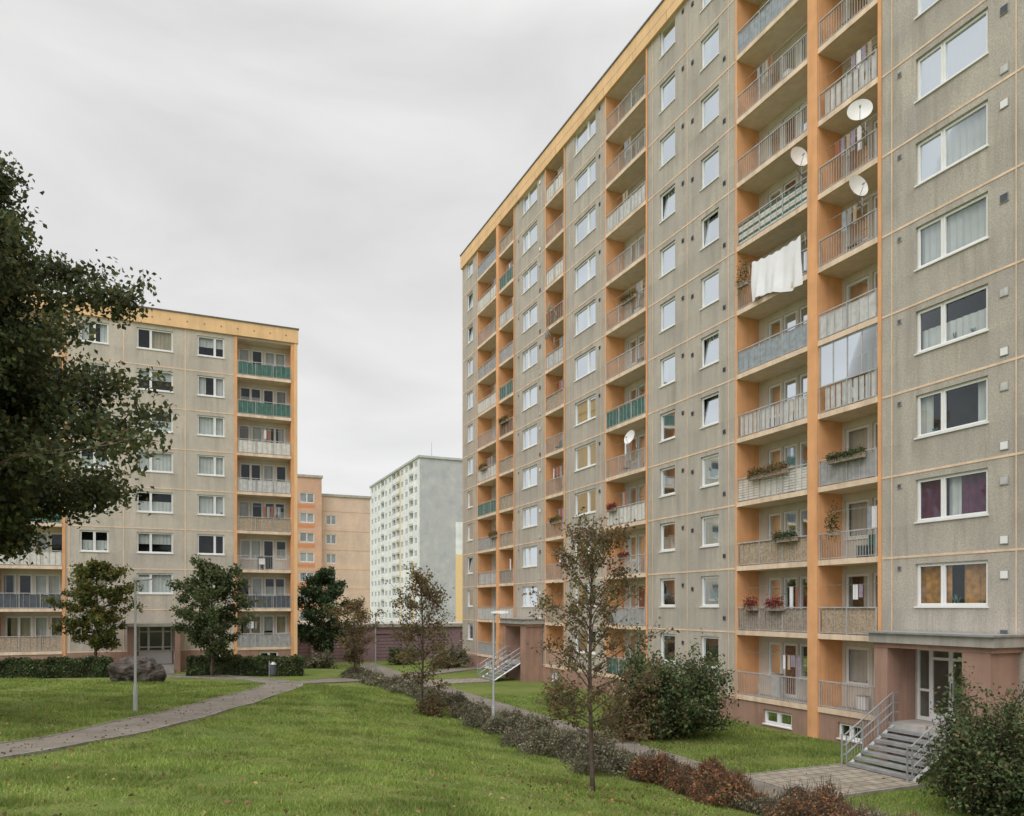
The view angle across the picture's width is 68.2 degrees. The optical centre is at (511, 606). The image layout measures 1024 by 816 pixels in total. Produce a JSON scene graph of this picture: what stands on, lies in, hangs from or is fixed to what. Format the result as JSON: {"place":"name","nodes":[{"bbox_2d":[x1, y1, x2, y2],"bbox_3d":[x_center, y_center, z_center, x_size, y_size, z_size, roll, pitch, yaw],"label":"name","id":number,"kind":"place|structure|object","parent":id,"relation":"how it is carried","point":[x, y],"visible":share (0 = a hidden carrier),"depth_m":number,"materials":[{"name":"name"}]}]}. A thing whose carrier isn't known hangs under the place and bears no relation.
{"place":"outdoors","nodes":[
{"label":"outdoors","id":0,"kind":"place"},
{"bbox_2d":[0,0,661,608],"label":"sky","id":1,"kind":"structure","parent":0,"point":[326,170],"materials":[{"name":"white"}]},
{"bbox_2d":[0,609,1023,815],"bbox_3d":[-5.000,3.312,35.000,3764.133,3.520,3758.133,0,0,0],"label":"ground","id":2,"kind":"structure","parent":0,"point":[504,685],"depth_m":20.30,"materials":[{"name":"green plant"}]},
{"bbox_2d":[0,655,114,678],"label":"clipped hedge","id":3,"kind":"object","parent":2,"relation":"on","point":[91,666],"visible":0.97,"depth_m":44.59,"materials":[{"name":"green plant"}]},
{"bbox_2d":[0,150,179,564],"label":"linden tree","id":4,"kind":"object","parent":2,"relation":"on","point":[31,408],"visible":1,"depth_m":22.07,"materials":[{"name":"green plant"}]},
{"bbox_2d":[41,557,146,656],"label":"linden tree","id":5,"kind":"object","parent":2,"relation":"on","point":[84,593],"visible":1,"depth_m":46.03,"materials":[{"name":"green plant"}]},
{"bbox_2d":[107,655,166,681],"bbox_3d":[-20.115,3.436,40.596,2.982,1.647,1.813,0,0,-11],"label":"boulder","id":6,"kind":"object","parent":2,"relation":"on","point":[148,669],"visible":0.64,"depth_m":39.94,"materials":[{"name":"grey stone"}]},
{"bbox_2d":[132,577,151,711],"bbox_3d":[-12.415,1.334,25.351,0.700,4.670,0.320,0,0,11],"label":"street lamp","id":7,"kind":"object","parent":2,"relation":"on","point":[135,691],"visible":0.95,"depth_m":25.36,"materials":[{"name":"metal"}]},
{"bbox_2d":[0,290,298,673],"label":"apartment block","id":8,"kind":"structure","parent":2,"relation":"on","point":[221,476],"depth_m":52.58,"materials":[{"name":"paint"}]},
{"bbox_2d":[0,674,302,758],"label":"footpath","id":9,"kind":"structure","parent":2,"relation":"on","point":[81,738],"depth_m":22.60,"materials":[{"name":"concrete"}]},
{"bbox_2d":[164,554,269,676],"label":"linden tree","id":10,"kind":"object","parent":2,"relation":"on","point":[202,592],"visible":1,"depth_m":45.73,"materials":[{"name":"green plant"}]},
{"bbox_2d":[184,653,304,675],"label":"clipped hedge","id":11,"kind":"object","parent":2,"relation":"on","point":[236,665],"visible":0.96,"depth_m":47.84,"materials":[{"name":"green plant"}]},
{"bbox_2d":[269,661,276,679],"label":"litter bin","id":12,"kind":"object","parent":2,"relation":"on","point":[272,668],"visible":0.93,"depth_m":43.48,"materials":[{"name":"metal"}]},
{"bbox_2d":[303,646,341,668],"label":"green bush","id":13,"kind":"object","parent":2,"relation":"on","point":[316,661],"visible":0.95,"depth_m":56.30,"materials":[{"name":"green plant"}]},
{"bbox_2d":[297,566,361,653],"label":"maple tree","id":14,"kind":"object","parent":2,"relation":"on","point":[316,593],"visible":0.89,"depth_m":57.29,"materials":[{"name":"green plant"}]},
{"bbox_2d":[297,474,371,622],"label":"salmon apartment block","id":15,"kind":"structure","parent":2,"relation":"on","point":[333,530],"depth_m":109.95,"materials":[{"name":"orange paint"}]},
{"bbox_2d":[278,663,400,684],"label":"footpath","id":16,"kind":"structure","parent":2,"relation":"on","point":[386,671],"depth_m":46.45,"materials":[{"name":"concrete"}]},
{"bbox_2d":[321,596,385,672],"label":"rowan tree","id":17,"kind":"object","parent":2,"relation":"on","point":[354,633],"visible":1,"depth_m":48.71,"materials":[{"name":"brown plant"}]},
{"bbox_2d":[374,614,383,672],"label":"street lamp","id":18,"kind":"object","parent":2,"relation":"on","point":[375,666],"visible":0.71,"depth_m":51.46,"materials":[{"name":"metal"}]},
{"bbox_2d":[297,622,462,661],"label":"garage row","id":19,"kind":"object","parent":2,"relation":"on","point":[384,641],"visible":0.14,"depth_m":70.35,"materials":[{"name":"brick"}]},
{"bbox_2d":[386,643,424,664],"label":"green bush","id":20,"kind":"object","parent":2,"relation":"on","point":[393,660],"visible":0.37,"depth_m":65.37,"materials":[{"name":"green plant"}]},
{"bbox_2d":[369,442,462,621],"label":"white apartment block","id":21,"kind":"structure","parent":2,"relation":"on","point":[417,511],"depth_m":173.82,"materials":[{"name":"concrete"}]},
{"bbox_2d":[382,561,459,701],"bbox_3d":[-3.831,1.360,31.524,3.185,6.553,3.858,0,0,-15],"label":"rowan tree","id":22,"kind":"object","parent":2,"relation":"on","point":[423,585],"visible":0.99,"depth_m":31.12,"materials":[{"name":"green plant"}]},
{"bbox_2d":[339,664,506,719],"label":"shrubs","id":23,"kind":"object","parent":2,"relation":"on","point":[458,702],"visible":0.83,"depth_m":38.76,"materials":[{"name":"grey plant"}]},
{"bbox_2d":[411,691,451,717],"bbox_3d":[-3.284,3.995,31.000,1.656,1.103,1.650,0,0,0],"label":"rose bush","id":24,"kind":"object","parent":2,"relation":"on","point":[431,706],"visible":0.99,"depth_m":30.84,"materials":[{"name":"brown plant"}]},
{"bbox_2d":[384,666,483,678],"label":"footpath","id":25,"kind":"structure","parent":2,"relation":"on","point":[457,669],"depth_m":58.54,"materials":[{"name":"concrete"}]},
{"bbox_2d":[424,639,473,667],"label":"green bush","id":26,"kind":"object","parent":2,"relation":"on","point":[463,657],"visible":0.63,"depth_m":61.46,"materials":[{"name":"green plant"}]},
{"bbox_2d":[428,678,491,683],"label":"entrance paving","id":27,"kind":"structure","parent":2,"relation":"on","point":[464,680],"depth_m":50.73,"materials":[{"name":"beige concrete"}]},
{"bbox_2d":[0,678,944,815],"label":"fallen leaves","id":28,"kind":"object","parent":2,"relation":"on","point":[280,794],"visible":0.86,"depth_m":16.31,"materials":[{"name":"brown plant"}]},
{"bbox_2d":[491,611,508,716],"bbox_3d":[-0.452,2.483,28.664,0.704,4.670,0.330,0,0,0],"label":"street lamp","id":29,"kind":"object","parent":2,"relation":"on","point":[493,677],"visible":0.9,"depth_m":28.66,"materials":[{"name":"metal"}]},
{"bbox_2d":[458,702,656,776],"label":"shrubs","id":30,"kind":"object","parent":2,"relation":"on","point":[534,733],"visible":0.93,"depth_m":23.29,"materials":[{"name":"brown plant"}]},
{"bbox_2d":[544,679,580,705],"bbox_3d":[2.522,4.346,38.456,1.952,1.497,1.905,0,0,-35],"label":"green bush","id":31,"kind":"object","parent":2,"relation":"on","point":[564,701],"visible":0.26,"depth_m":38.18,"materials":[{"name":"green plant"}]},
{"bbox_2d":[522,507,679,792],"bbox_3d":[1.788,1.012,16.330,3.140,6.445,3.394,0,0,0],"label":"rowan tree","id":32,"kind":"object","parent":2,"relation":"on","point":[601,538],"visible":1,"depth_m":16.20,"materials":[{"name":"brown plant"}]},
{"bbox_2d":[404,679,857,810],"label":"footpath","id":33,"kind":"structure","parent":2,"relation":"on","point":[759,784],"depth_m":27.36,"materials":[{"name":"concrete"}]},
{"bbox_2d":[593,674,676,743],"bbox_3d":[4.621,3.803,28.664,3.168,2.572,3.258,0,0,0],"label":"green bush","id":34,"kind":"object","parent":2,"relation":"on","point":[635,701],"visible":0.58,"depth_m":27.95,"materials":[{"name":"green plant"}]},
{"bbox_2d":[594,619,748,744],"bbox_3d":[6.220,2.780,29.346,5.719,4.646,4.902,0,0,42],"label":"green bush","id":35,"kind":"object","parent":2,"relation":"on","point":[691,702],"visible":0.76,"depth_m":28.18,"materials":[{"name":"green plant"}]},
{"bbox_2d":[620,744,780,808],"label":"red shrubs","id":36,"kind":"object","parent":2,"relation":"on","point":[707,779],"visible":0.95,"depth_m":18.05,"materials":[{"name":"brown plant"}]},
{"bbox_2d":[460,0,1023,781],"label":"apartment block","id":37,"kind":"structure","parent":2,"relation":"on","point":[662,176],"depth_m":31.62,"materials":[{"name":"paint"}]},
{"bbox_2d":[477,463,486,470],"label":"flower box","id":38,"kind":"object","parent":37,"relation":"attached to","point":[482,467],"visible":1,"depth_m":60.27,"materials":[{"name":"beige plastic"}]},
{"bbox_2d":[489,530,496,538],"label":"flower box","id":39,"kind":"object","parent":37,"relation":"attached to","point":[492,534],"visible":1,"depth_m":58.27,"materials":[{"name":"beige plastic"}]},
{"bbox_2d":[498,414,510,424],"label":"flower box","id":40,"kind":"object","parent":37,"relation":"attached to","point":[503,420],"visible":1,"depth_m":56.34,"materials":[{"name":"green wood"}]},
{"bbox_2d":[543,327,553,342],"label":"satellite dish","id":41,"kind":"object","parent":37,"relation":"attached to","point":[547,333],"visible":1,"depth_m":48.97,"materials":[{"name":"paint"}]},
{"bbox_2d":[545,301,555,315],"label":"satellite dish","id":42,"kind":"object","parent":37,"relation":"attached to","point":[549,307],"visible":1,"depth_m":48.68,"materials":[{"name":"paint"}]},
{"bbox_2d":[549,514,562,526],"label":"flower box","id":43,"kind":"object","parent":37,"relation":"attached to","point":[556,519],"visible":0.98,"depth_m":48.58,"materials":[{"name":"green wood"}]},
{"bbox_2d":[605,501,617,512],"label":"flower box","id":44,"kind":"object","parent":37,"relation":"attached to","point":[611,507],"visible":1,"depth_m":42.14,"materials":[{"name":"beige plastic"}]},
{"bbox_2d":[617,551,630,559],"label":"flower box","id":45,"kind":"object","parent":37,"relation":"attached to","point":[626,555],"visible":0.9,"depth_m":40.96,"materials":[{"name":"beige plastic"}]},
{"bbox_2d":[619,286,638,305],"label":"flower box","id":46,"kind":"object","parent":37,"relation":"attached to","point":[630,296],"visible":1,"depth_m":40.57,"materials":[{"name":"green wood"}]},
{"bbox_2d":[624,430,636,456],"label":"satellite dish","id":47,"kind":"object","parent":37,"relation":"attached to","point":[629,436],"visible":1,"depth_m":40.11,"materials":[{"name":"paint"}]},
{"bbox_2d":[735,257,750,293],"bbox_3d":[9.912,-14.228,32.459,0.626,2.144,0.656,0,0,-24],"label":"flower box","id":48,"kind":"object","parent":37,"relation":"attached to","point":[743,283],"visible":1,"depth_m":32.41,"materials":[{"name":"green wood"}]},
{"bbox_2d":[742,593,758,611],"bbox_3d":[10.089,-0.110,31.990,0.652,0.957,0.743,0,0,-24],"label":"flower box","id":49,"kind":"object","parent":37,"relation":"attached to","point":[751,607],"visible":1,"depth_m":31.91,"materials":[{"name":"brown wood"}]},
{"bbox_2d":[745,460,789,480],"bbox_3d":[10.517,-5.584,31.081,0.612,0.736,2.260,0,0,-24],"label":"flower box","id":50,"kind":"object","parent":37,"relation":"attached to","point":[770,471],"visible":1,"depth_m":30.93,"materials":[{"name":"green wood"}]},
{"bbox_2d":[762,593,785,612],"bbox_3d":[10.637,-0.148,30.697,0.565,0.902,0.955,0,0,-24],"label":"flower box","id":51,"kind":"object","parent":37,"relation":"attached to","point":[771,606],"visible":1,"depth_m":30.61,"materials":[{"name":"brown wood"}]},
{"bbox_2d":[749,232,805,301],"bbox_3d":[10.643,-13.569,30.707,0.333,2.085,3.212,0,0,-24],"label":"hanging bedsheet","id":52,"kind":"object","parent":37,"relation":"hanging from","point":[779,270],"visible":1,"depth_m":30.43,"materials":[{"name":"white fabric"}]},
{"bbox_2d":[770,528,799,542],"bbox_3d":[10.879,-2.851,30.152,0.537,0.660,1.248,0,0,-24],"label":"flower box","id":53,"kind":"object","parent":37,"relation":"attached to","point":[785,537],"visible":1,"depth_m":30.01,"materials":[{"name":"green wood"}]},
{"bbox_2d":[791,147,806,187],"bbox_3d":[11.142,-17.067,29.150,0.488,1.434,0.756,0,0,45],"label":"satellite dish","id":54,"kind":"object","parent":37,"relation":"attached to","point":[798,155],"visible":1,"depth_m":29.23,"materials":[{"name":"paint"}]},
{"bbox_2d":[824,500,839,545],"bbox_3d":[11.861,-3.047,27.954,0.594,1.784,0.548,0,0,-24],"label":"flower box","id":55,"kind":"object","parent":37,"relation":"attached to","point":[832,533],"visible":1,"depth_m":27.93,"materials":[{"name":"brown wood"}]},
{"bbox_2d":[823,444,866,464],"bbox_3d":[12.117,-5.502,27.412,0.673,0.551,1.639,0,0,-24],"label":"flower box","id":56,"kind":"object","parent":37,"relation":"attached to","point":[837,457],"visible":1,"depth_m":27.30,"materials":[{"name":"green wood"}]},
{"bbox_2d":[849,175,867,219],"bbox_3d":[12.228,-14.467,26.535,0.490,1.435,0.847,0,0,42],"label":"satellite dish","id":57,"kind":"object","parent":37,"relation":"attached to","point":[858,185],"visible":1,"depth_m":26.59,"materials":[{"name":"paint"}]},
{"bbox_2d":[847,99,872,144],"bbox_3d":[12.208,-17.078,26.421,0.777,1.457,0.532,0,0,-13],"label":"satellite dish","id":58,"kind":"object","parent":37,"relation":"attached to","point":[859,109],"visible":1,"depth_m":26.51,"materials":[{"name":"paint"}]},
{"bbox_2d":[717,775,920,815],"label":"shrubs","id":59,"kind":"object","parent":2,"relation":"on","point":[753,807],"visible":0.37,"depth_m":16.46,"materials":[{"name":"brown plant"}]},
{"bbox_2d":[758,774,930,815],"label":"red shrubs","id":60,"kind":"object","parent":2,"relation":"on","point":[825,796],"visible":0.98,"depth_m":15.17,"materials":[{"name":"brown plant"}]},
{"bbox_2d":[916,657,1023,815],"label":"green bush","id":61,"kind":"object","parent":2,"relation":"on","point":[977,762],"visible":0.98,"depth_m":17.62,"materials":[{"name":"green plant"}]},
{"bbox_2d":[997,701,1023,814],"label":"green bush","id":62,"kind":"object","parent":2,"relation":"on","point":[1019,795],"visible":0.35,"depth_m":17.18,"materials":[{"name":"green plant"}]},
{"bbox_2d":[743,763,926,796],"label":"entrance paving","id":63,"kind":"structure","parent":0,"point":[859,781],"depth_m":21.66,"materials":[{"name":"beige concrete"}]}
]}

